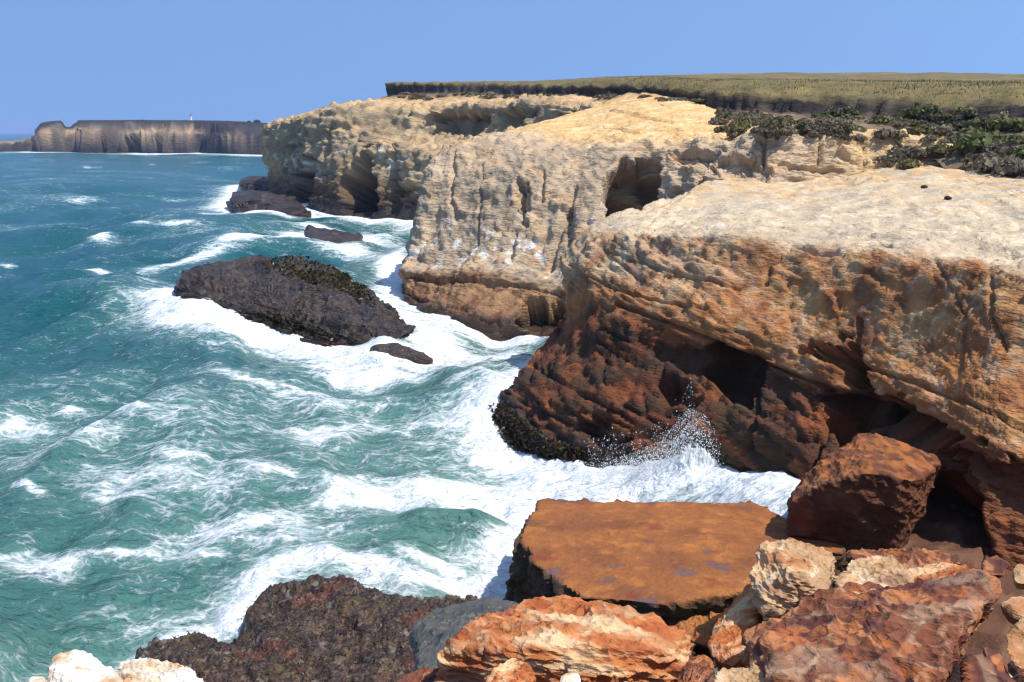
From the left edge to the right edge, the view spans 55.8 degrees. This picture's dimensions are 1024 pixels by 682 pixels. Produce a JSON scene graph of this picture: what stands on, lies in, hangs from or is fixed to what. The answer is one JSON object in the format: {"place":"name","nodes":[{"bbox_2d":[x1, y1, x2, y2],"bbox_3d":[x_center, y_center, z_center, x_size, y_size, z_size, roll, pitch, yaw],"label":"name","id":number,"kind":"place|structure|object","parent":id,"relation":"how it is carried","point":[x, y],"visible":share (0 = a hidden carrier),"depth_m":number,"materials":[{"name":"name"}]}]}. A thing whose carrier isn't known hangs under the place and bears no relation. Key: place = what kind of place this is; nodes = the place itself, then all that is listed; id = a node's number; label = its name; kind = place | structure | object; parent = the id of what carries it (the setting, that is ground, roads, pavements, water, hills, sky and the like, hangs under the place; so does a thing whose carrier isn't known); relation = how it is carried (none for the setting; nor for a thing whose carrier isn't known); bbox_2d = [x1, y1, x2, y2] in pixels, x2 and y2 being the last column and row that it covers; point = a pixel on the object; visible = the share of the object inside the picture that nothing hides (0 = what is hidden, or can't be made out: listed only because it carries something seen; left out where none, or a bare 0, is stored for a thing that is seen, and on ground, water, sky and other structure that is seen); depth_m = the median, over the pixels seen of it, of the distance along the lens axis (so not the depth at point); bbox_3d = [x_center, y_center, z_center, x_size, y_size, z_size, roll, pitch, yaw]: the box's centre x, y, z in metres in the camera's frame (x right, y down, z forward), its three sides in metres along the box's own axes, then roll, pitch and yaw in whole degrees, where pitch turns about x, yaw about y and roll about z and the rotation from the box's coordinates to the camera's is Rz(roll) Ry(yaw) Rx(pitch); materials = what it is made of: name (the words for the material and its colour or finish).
{"place":"outdoors","nodes":[
{"label":"outdoors","id":0,"kind":"place"},
{"bbox_2d":[0,120,266,154],"bbox_3d":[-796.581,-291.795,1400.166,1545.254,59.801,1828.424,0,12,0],"label":"headland","id":1,"kind":"structure","parent":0,"point":[162,136],"depth_m":579.20,"materials":[{"name":"stone"}]},
{"bbox_2d":[0,133,800,681],"bbox_3d":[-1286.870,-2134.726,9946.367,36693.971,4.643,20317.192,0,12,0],"label":"sea","id":2,"kind":"structure","parent":0,"point":[172,465],"depth_m":37.70,"materials":[{"name":"liquid"}]},
{"bbox_2d":[238,175,269,190],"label":"rock ledge","id":3,"kind":"object","parent":2,"relation":"in","point":[257,183],"visible":0.38,"depth_m":198.39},
{"bbox_2d":[226,190,311,217],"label":"rock ledge","id":4,"kind":"object","parent":2,"relation":"in","point":[244,201],"visible":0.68,"depth_m":146.90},
{"bbox_2d":[173,254,415,346],"bbox_3d":[-14.324,-2.323,62.427,13.940,5.543,25.202,-6,14,-27],"label":"sea rock","id":5,"kind":"object","parent":2,"relation":"in","point":[319,303],"visible":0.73,"depth_m":59.34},
{"bbox_2d":[135,574,477,681],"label":"reef rock","id":6,"kind":"object","parent":2,"relation":"in","point":[348,629],"visible":0.6,"depth_m":21.70,"materials":[{"name":"stone"}]},
{"bbox_2d":[304,224,363,242],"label":"sea rock","id":7,"kind":"object","parent":2,"relation":"in","point":[329,235],"visible":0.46,"depth_m":107.55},
{"bbox_2d":[369,343,432,364],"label":"sea rock","id":8,"kind":"object","parent":2,"relation":"in","point":[398,350],"visible":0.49,"depth_m":50.00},
{"bbox_2d":[456,553,509,593],"bbox_3d":[-0.703,6.344,25.848,1.731,2.356,3.348,0,12,0],"label":"spray","id":9,"kind":"object","parent":2,"relation":"on","point":[491,576],"visible":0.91,"depth_m":25.53,"materials":[{"name":"white liquid"}]},
{"bbox_2d":[468,422,516,460],"bbox_3d":[-0.449,4.319,37.859,3.363,2.623,3.986,0,12,0],"label":"spray","id":10,"kind":"object","parent":2,"relation":"on","point":[493,440],"visible":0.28,"depth_m":37.45,"materials":[{"name":"white liquid"}]},
{"bbox_2d":[582,378,698,473],"bbox_3d":[4.635,3.083,32.633,4.503,3.751,3.432,0,12,0],"label":"spray","id":11,"kind":"object","parent":2,"relation":"on","point":[634,443],"visible":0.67,"depth_m":32.67,"materials":[{"name":"white liquid"}]},
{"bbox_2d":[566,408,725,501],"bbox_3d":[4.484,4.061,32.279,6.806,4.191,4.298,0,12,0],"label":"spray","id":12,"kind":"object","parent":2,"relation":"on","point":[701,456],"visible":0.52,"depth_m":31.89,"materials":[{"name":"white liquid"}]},
{"bbox_2d":[260,93,601,219],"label":"headland cliff","id":13,"kind":"structure","parent":0,"point":[370,158],"depth_m":150.64,"materials":[{"name":"stone"}]},
{"bbox_2d":[0,0,1023,132],"label":"sky","id":14,"kind":"structure","parent":0,"point":[66,61],"materials":[{"name":"blue"}]},
{"bbox_2d":[398,96,952,340],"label":"buttress cliff","id":15,"kind":"structure","parent":0,"point":[502,221],"depth_m":66.85,"materials":[{"name":"stone"}]},
{"bbox_2d":[713,125,725,132],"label":"shrub","id":16,"kind":"object","parent":15,"relation":"on","point":[716,129],"visible":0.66,"depth_m":69.15,"materials":[{"name":"green plant"}]},
{"bbox_2d":[715,112,731,118],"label":"shrub","id":17,"kind":"object","parent":15,"relation":"on","point":[723,115],"visible":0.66,"depth_m":76.82,"materials":[{"name":"green plant"}]},
{"bbox_2d":[724,127,741,133],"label":"shrub","id":18,"kind":"object","parent":15,"relation":"on","point":[732,129],"visible":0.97,"depth_m":66.03,"materials":[{"name":"green plant"}]},
{"bbox_2d":[726,130,740,138],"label":"shrub","id":19,"kind":"object","parent":15,"relation":"on","point":[732,134],"visible":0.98,"depth_m":66.06,"materials":[{"name":"green plant"}]},
{"bbox_2d":[750,119,769,126],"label":"shrub","id":20,"kind":"object","parent":15,"relation":"on","point":[755,123],"visible":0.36,"depth_m":62.91,"materials":[{"name":"green plant"}]},
{"bbox_2d":[762,113,782,117],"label":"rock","id":21,"kind":"object","parent":15,"relation":"on","point":[771,115],"visible":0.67,"depth_m":70.73,"materials":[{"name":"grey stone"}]},
{"bbox_2d":[761,125,793,135],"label":"shrub","id":22,"kind":"object","parent":15,"relation":"on","point":[790,129],"visible":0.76,"depth_m":60.99,"materials":[{"name":"grey plant"}]},
{"bbox_2d":[761,116,796,128],"bbox_3d":[17.030,-13.804,61.480,2.595,1.074,1.559,-10,16,-39],"label":"shrub","id":23,"kind":"object","parent":15,"relation":"on","point":[784,121],"visible":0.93,"depth_m":61.03,"materials":[{"name":"green plant"}]},
{"bbox_2d":[761,125,797,139],"bbox_3d":[17.032,-13.272,61.442,1.686,1.017,2.005,-7,14,-30],"label":"shrub","id":24,"kind":"object","parent":15,"relation":"on","point":[778,129],"visible":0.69,"depth_m":60.90,"materials":[{"name":"grey plant"}]},
{"bbox_2d":[792,119,808,125],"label":"shrub","id":25,"kind":"object","parent":15,"relation":"on","point":[800,122],"visible":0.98,"depth_m":61.65,"materials":[{"name":"green plant"}]},
{"bbox_2d":[802,121,815,130],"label":"shrub","id":26,"kind":"object","parent":15,"relation":"on","point":[809,127],"visible":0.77,"depth_m":61.51,"materials":[{"name":"grey plant"}]},
{"bbox_2d":[805,131,822,137],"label":"shrub","id":27,"kind":"object","parent":15,"relation":"on","point":[812,134],"visible":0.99,"depth_m":60.80,"materials":[{"name":"grey plant"}]},
{"bbox_2d":[813,114,835,121],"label":"shrub","id":28,"kind":"object","parent":15,"relation":"on","point":[824,116],"visible":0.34,"depth_m":69.36,"materials":[{"name":"green plant"}]},
{"bbox_2d":[817,117,843,125],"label":"shrub","id":29,"kind":"object","parent":15,"relation":"on","point":[837,119],"visible":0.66,"depth_m":61.16,"materials":[{"name":"grey plant"}]},
{"bbox_2d":[825,124,844,131],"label":"shrub","id":30,"kind":"object","parent":15,"relation":"on","point":[834,128],"visible":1,"depth_m":60.62,"materials":[{"name":"grey plant"}]},
{"bbox_2d":[821,118,853,127],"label":"shrub","id":31,"kind":"object","parent":15,"relation":"on","point":[841,121],"visible":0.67,"depth_m":60.82,"materials":[{"name":"grey plant"}]},
{"bbox_2d":[830,132,846,136],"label":"shrub","id":32,"kind":"object","parent":15,"relation":"on","point":[839,134],"visible":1,"depth_m":60.54,"materials":[{"name":"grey plant"}]},
{"bbox_2d":[843,120,860,129],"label":"shrub","id":33,"kind":"object","parent":15,"relation":"on","point":[851,124],"visible":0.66,"depth_m":60.81,"materials":[{"name":"grey plant"}]},
{"bbox_2d":[874,128,897,139],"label":"shrub","id":34,"kind":"object","parent":15,"relation":"on","point":[883,134],"visible":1,"depth_m":60.49,"materials":[{"name":"grey plant"}]},
{"bbox_2d":[891,120,910,126],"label":"shrub","id":35,"kind":"object","parent":15,"relation":"on","point":[900,123],"visible":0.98,"depth_m":65.09,"materials":[{"name":"green plant"}]},
{"bbox_2d":[896,130,909,140],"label":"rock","id":36,"kind":"object","parent":15,"relation":"on","point":[905,135],"visible":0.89,"depth_m":60.41,"materials":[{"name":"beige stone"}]},
{"bbox_2d":[900,126,925,134],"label":"shrub","id":37,"kind":"object","parent":15,"relation":"on","point":[916,132],"visible":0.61,"depth_m":62.57,"materials":[{"name":"green plant"}]},
{"bbox_2d":[896,124,931,134],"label":"shrub","id":38,"kind":"object","parent":15,"relation":"on","point":[924,127],"visible":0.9,"depth_m":62.75,"materials":[{"name":"green plant"}]},
{"bbox_2d":[920,134,937,141],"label":"shrub","id":39,"kind":"object","parent":15,"relation":"on","point":[926,138],"visible":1,"depth_m":60.66,"materials":[{"name":"green plant"}]},
{"bbox_2d":[372,72,1023,178],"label":"plateau","id":40,"kind":"structure","parent":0,"point":[797,107],"depth_m":85.43,"materials":[{"name":"plant"}]},
{"bbox_2d":[708,118,728,124],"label":"shrub","id":41,"kind":"object","parent":40,"relation":"on","point":[716,120],"visible":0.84,"depth_m":74.94,"materials":[{"name":"grey plant"}]},
{"bbox_2d":[710,116,729,124],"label":"shrub","id":42,"kind":"object","parent":40,"relation":"on","point":[717,123],"visible":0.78,"depth_m":75.02,"materials":[{"name":"grey plant"}]},
{"bbox_2d":[726,115,743,121],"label":"shrub","id":43,"kind":"object","parent":40,"relation":"on","point":[734,118],"visible":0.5,"depth_m":73.89,"materials":[{"name":"grey plant"}]},
{"bbox_2d":[730,121,752,128],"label":"shrub","id":44,"kind":"object","parent":40,"relation":"on","point":[744,124],"visible":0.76,"depth_m":67.80,"materials":[{"name":"green plant"}]},
{"bbox_2d":[735,116,751,122],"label":"shrub","id":45,"kind":"object","parent":40,"relation":"on","point":[743,118],"visible":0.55,"depth_m":70.42,"materials":[{"name":"green plant"}]},
{"bbox_2d":[466,72,1023,105],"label":"grass","id":46,"kind":"structure","parent":40,"relation":"on","point":[936,81],"depth_m":83.35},
{"bbox_2d":[742,112,764,117],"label":"shrub","id":47,"kind":"object","parent":40,"relation":"on","point":[753,115],"visible":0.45,"depth_m":72.95,"materials":[{"name":"grey plant"}]},
{"bbox_2d":[811,111,832,116],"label":"shrub","id":48,"kind":"object","parent":40,"relation":"on","point":[818,114],"visible":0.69,"depth_m":74.32,"materials":[{"name":"green plant"}]},
{"bbox_2d":[825,110,844,115],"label":"shrub","id":49,"kind":"object","parent":40,"relation":"on","point":[836,113],"visible":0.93,"depth_m":73.88,"materials":[{"name":"green plant"}]},
{"bbox_2d":[826,104,854,111],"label":"shrub","id":50,"kind":"object","parent":40,"relation":"on","point":[841,108],"visible":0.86,"depth_m":73.90,"materials":[{"name":"green plant"}]},
{"bbox_2d":[839,114,864,120],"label":"shrub","id":51,"kind":"object","parent":40,"relation":"on","point":[857,117],"visible":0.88,"depth_m":68.90,"materials":[{"name":"green plant"}]},
{"bbox_2d":[846,109,860,115],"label":"shrub","id":52,"kind":"object","parent":40,"relation":"on","point":[854,112],"visible":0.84,"depth_m":72.98,"materials":[{"name":"green plant"}]},
{"bbox_2d":[864,117,882,123],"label":"shrub","id":53,"kind":"object","parent":40,"relation":"on","point":[872,120],"visible":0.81,"depth_m":66.72,"materials":[{"name":"green plant"}]},
{"bbox_2d":[871,113,895,123],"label":"shrub","id":54,"kind":"object","parent":40,"relation":"on","point":[887,118],"visible":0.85,"depth_m":66.41,"materials":[{"name":"green plant"}]},
{"bbox_2d":[886,145,929,158],"bbox_3d":[24.323,-11.454,59.488,2.377,1.197,1.970,9,15,36],"label":"shrub","id":55,"kind":"object","parent":40,"relation":"on","point":[915,151],"visible":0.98,"depth_m":59.05,"materials":[{"name":"grey plant"}]},
{"bbox_2d":[907,119,918,126],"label":"shrub","id":56,"kind":"object","parent":40,"relation":"on","point":[914,122],"visible":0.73,"depth_m":66.00,"materials":[{"name":"green plant"}]},
{"bbox_2d":[895,102,942,119],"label":"shrub","id":57,"kind":"object","parent":40,"relation":"on","point":[910,111],"visible":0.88,"depth_m":69.19,"materials":[{"name":"green plant"}]},
{"bbox_2d":[919,112,942,120],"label":"shrub","id":58,"kind":"object","parent":40,"relation":"on","point":[928,115],"visible":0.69,"depth_m":68.58,"materials":[{"name":"green plant"}]},
{"bbox_2d":[924,124,951,135],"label":"shrub","id":59,"kind":"object","parent":40,"relation":"on","point":[940,130],"visible":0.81,"depth_m":63.02,"materials":[{"name":"grey plant"}]},
{"bbox_2d":[925,142,954,157],"bbox_3d":[26.522,-11.675,59.786,1.790,1.233,2.979,12,17,44],"label":"shrub","id":60,"kind":"object","parent":40,"relation":"on","point":[937,150],"visible":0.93,"depth_m":59.01,"materials":[{"name":"green plant"}]},
{"bbox_2d":[931,113,956,119],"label":"shrub","id":61,"kind":"object","parent":40,"relation":"on","point":[943,116],"visible":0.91,"depth_m":67.45,"materials":[{"name":"green plant"}]},
{"bbox_2d":[933,118,962,124],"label":"shrub","id":62,"kind":"object","parent":40,"relation":"on","point":[942,121],"visible":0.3,"depth_m":67.42,"materials":[{"name":"green plant"}]},
{"bbox_2d":[951,119,968,129],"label":"shrub","id":63,"kind":"object","parent":40,"relation":"on","point":[956,126],"visible":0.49,"depth_m":65.08,"materials":[{"name":"grey plant"}]},
{"bbox_2d":[946,106,979,119],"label":"shrub","id":64,"kind":"object","parent":40,"relation":"on","point":[967,111],"visible":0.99,"depth_m":65.61,"materials":[{"name":"green plant"}]},
{"bbox_2d":[957,126,986,133],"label":"shrub","id":65,"kind":"object","parent":40,"relation":"on","point":[971,129],"visible":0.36,"depth_m":61.76,"materials":[{"name":"green plant"}]},
{"bbox_2d":[962,117,984,128],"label":"shrub","id":66,"kind":"object","parent":40,"relation":"on","point":[965,122],"visible":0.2,"depth_m":63.66,"materials":[{"name":"green plant"}]},
{"bbox_2d":[950,129,1002,154],"bbox_3d":[28.461,-11.925,59.057,3.010,2.068,4.999,10,16,39],"label":"shrub","id":67,"kind":"object","parent":40,"relation":"on","point":[974,138],"visible":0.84,"depth_m":57.72,"materials":[{"name":"green plant"}]},
{"bbox_2d":[966,117,1002,128],"bbox_3d":[30.807,-13.927,62.986,2.661,1.305,2.128,-3,12,-13],"label":"shrub","id":68,"kind":"object","parent":40,"relation":"on","point":[974,123],"visible":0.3,"depth_m":62.48,"materials":[{"name":"green plant"}]},
{"bbox_2d":[960,150,1008,164],"bbox_3d":[27.704,-10.414,56.011,3.040,1.267,2.496,-7,14,-31],"label":"shrub","id":69,"kind":"object","parent":40,"relation":"on","point":[971,157],"visible":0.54,"depth_m":55.55,"materials":[{"name":"grey plant"}]},
{"bbox_2d":[965,156,1011,171],"bbox_3d":[26.729,-9.680,53.755,2.026,1.222,2.409,-11,17,-43],"label":"shrub","id":70,"kind":"object","parent":40,"relation":"on","point":[987,162],"visible":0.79,"depth_m":53.38,"materials":[{"name":"grey plant"}]},
{"bbox_2d":[987,125,1011,131],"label":"shrub","id":71,"kind":"object","parent":40,"relation":"on","point":[994,128],"visible":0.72,"depth_m":61.55,"materials":[{"name":"green plant"}]},
{"bbox_2d":[982,142,1023,154],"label":"shrub","id":72,"kind":"object","parent":40,"relation":"on","point":[1007,148],"visible":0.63,"depth_m":56.51,"materials":[{"name":"grey plant"}]},
{"bbox_2d":[985,116,1023,130],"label":"shrub","id":73,"kind":"object","parent":40,"relation":"on","point":[1014,124],"visible":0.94,"depth_m":60.51,"materials":[{"name":"green plant"}]},
{"bbox_2d":[994,111,1015,118],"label":"shrub","id":74,"kind":"object","parent":40,"relation":"on","point":[1004,114],"visible":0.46,"depth_m":63.13,"materials":[{"name":"grey plant"}]},
{"bbox_2d":[990,157,1023,175],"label":"shrub","id":75,"kind":"object","parent":40,"relation":"on","point":[1014,168],"visible":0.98,"depth_m":51.79,"materials":[{"name":"grey plant"}]},
{"bbox_2d":[1001,134,1020,139],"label":"shrub","id":76,"kind":"object","parent":40,"relation":"on","point":[1012,136],"visible":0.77,"depth_m":58.56,"materials":[{"name":"green plant"}]},
{"bbox_2d":[1002,136,1023,144],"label":"shrub","id":77,"kind":"object","parent":40,"relation":"on","point":[1019,140],"visible":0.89,"depth_m":57.76,"materials":[{"name":"green plant"}]},
{"bbox_2d":[1009,145,1023,159],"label":"shrub","id":78,"kind":"object","parent":40,"relation":"on","point":[1019,152],"visible":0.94,"depth_m":54.49,"materials":[{"name":"green plant"}]},
{"bbox_2d":[488,166,1023,572],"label":"cliff","id":79,"kind":"structure","parent":0,"point":[800,330],"depth_m":33.44,"materials":[{"name":"stone"}]},
{"bbox_2d":[873,154,899,166],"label":"shrub","id":80,"kind":"object","parent":79,"relation":"on","point":[887,159],"visible":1,"depth_m":59.31,"materials":[{"name":"grey plant"}]},
{"bbox_2d":[896,157,923,169],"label":"shrub","id":81,"kind":"object","parent":79,"relation":"on","point":[906,163],"visible":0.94,"depth_m":57.96,"materials":[{"name":"green plant"}]},
{"bbox_2d":[903,497,1023,681],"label":"rubble slope","id":82,"kind":"structure","parent":0,"point":[956,532],"depth_m":23.99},
{"bbox_2d":[46,649,123,681],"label":"rock","id":83,"kind":"object","parent":82,"relation":"on","point":[75,665],"visible":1,"depth_m":7.92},
{"bbox_2d":[28,676,45,681],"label":"cobble","id":84,"kind":"object","parent":83,"relation":"on","point":[36,679],"visible":1,"depth_m":7.64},
{"bbox_2d":[118,657,203,681],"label":"rock","id":85,"kind":"object","parent":82,"relation":"on","point":[140,669],"visible":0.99,"depth_m":7.97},
{"bbox_2d":[410,597,518,671],"bbox_3d":[-0.990,5.309,17.039,1.849,1.293,3.869,5,13,24],"label":"boulder","id":86,"kind":"object","parent":82,"relation":"on","point":[434,630],"visible":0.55,"depth_m":17.11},
{"bbox_2d":[484,658,535,681],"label":"rock","id":87,"kind":"object","parent":82,"relation":"on","point":[512,670],"visible":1,"depth_m":10.62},
{"bbox_2d":[433,595,695,681],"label":"boulder","id":88,"kind":"object","parent":82,"relation":"on","point":[553,639],"visible":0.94,"depth_m":11.75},
{"bbox_2d":[397,666,438,681],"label":"rock","id":89,"kind":"object","parent":88,"relation":"on","point":[423,674],"visible":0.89,"depth_m":12.41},
{"bbox_2d":[675,611,722,657],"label":"rock","id":90,"kind":"object","parent":88,"relation":"on","point":[698,628],"visible":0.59,"depth_m":12.43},
{"bbox_2d":[560,673,580,681],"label":"cobble","id":91,"kind":"object","parent":82,"relation":"on","point":[570,677],"visible":1,"depth_m":9.79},
{"bbox_2d":[502,498,847,666],"bbox_3d":[3.951,6.383,23.617,8.436,3.634,7.204,0,12,0],"label":"slab boulder","id":92,"kind":"object","parent":82,"relation":"on","point":[673,563],"visible":0.46,"depth_m":22.90,"materials":[{"name":"stone"}]},
{"bbox_2d":[677,654,714,681],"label":"rock","id":93,"kind":"object","parent":82,"relation":"on","point":[698,668],"visible":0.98,"depth_m":10.55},
{"bbox_2d":[707,584,762,670],"bbox_3d":[2.689,3.609,11.584,0.570,1.066,1.498,5,13,21],"label":"rock","id":94,"kind":"object","parent":82,"relation":"on","point":[739,617],"visible":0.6,"depth_m":11.32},
{"bbox_2d":[786,433,940,570],"bbox_3d":[9.120,4.108,24.689,3.143,3.478,5.308,8,15,33],"label":"boulder","id":95,"kind":"object","parent":82,"relation":"on","point":[859,491],"visible":0.97,"depth_m":22.95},
{"bbox_2d":[741,568,1001,681],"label":"boulder","id":96,"kind":"object","parent":82,"relation":"on","point":[919,630],"visible":0.98,"depth_m":10.04,"materials":[{"name":"stone"}]},
{"bbox_2d":[713,663,765,681],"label":"rock","id":97,"kind":"object","parent":96,"relation":"on","point":[753,673],"visible":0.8,"depth_m":9.77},
{"bbox_2d":[748,537,836,617],"bbox_3d":[3.377,2.922,11.664,0.961,0.907,1.606,5,13,20],"label":"rock","id":98,"kind":"object","parent":96,"relation":"on","point":[786,575],"visible":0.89,"depth_m":11.29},
{"bbox_2d":[832,555,913,595],"bbox_3d":[4.232,2.877,11.288,1.225,0.499,0.784,-9,15,-37],"label":"rock","id":99,"kind":"object","parent":96,"relation":"on","point":[890,570],"visible":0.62,"depth_m":11.21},
{"bbox_2d":[908,561,969,580],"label":"rock","id":100,"kind":"object","parent":96,"relation":"on","point":[934,570],"visible":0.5,"depth_m":11.66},
{"bbox_2d":[846,546,951,568],"bbox_3d":[5.353,3.221,13.372,1.438,0.790,1.112,0,12,0],"label":"rock","id":101,"kind":"object","parent":82,"relation":"on","point":[912,557],"visible":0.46,"depth_m":13.32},
{"bbox_2d":[959,647,1015,681],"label":"rock","id":102,"kind":"object","parent":82,"relation":"on","point":[987,664],"visible":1,"depth_m":9.63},
{"bbox_2d":[981,555,1009,577],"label":"rock","id":103,"kind":"object","parent":82,"relation":"on","point":[996,566],"visible":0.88,"depth_m":13.31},
{"bbox_2d":[1001,596,1023,624],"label":"rock","id":104,"kind":"object","parent":82,"relation":"on","point":[1012,608],"visible":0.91,"depth_m":10.60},
{"bbox_2d":[1006,618,1023,668],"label":"rock","id":105,"kind":"object","parent":82,"relation":"on","point":[1015,639],"visible":1,"depth_m":10.16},
{"bbox_2d":[1007,661,1023,681],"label":"loose stones","id":106,"kind":"object","parent":82,"relation":"on","point":[1016,673],"visible":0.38,"depth_m":15.92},
{"bbox_2d":[1012,564,1023,589],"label":"rock","id":107,"kind":"object","parent":82,"relation":"on","point":[1018,575],"visible":1,"depth_m":12.64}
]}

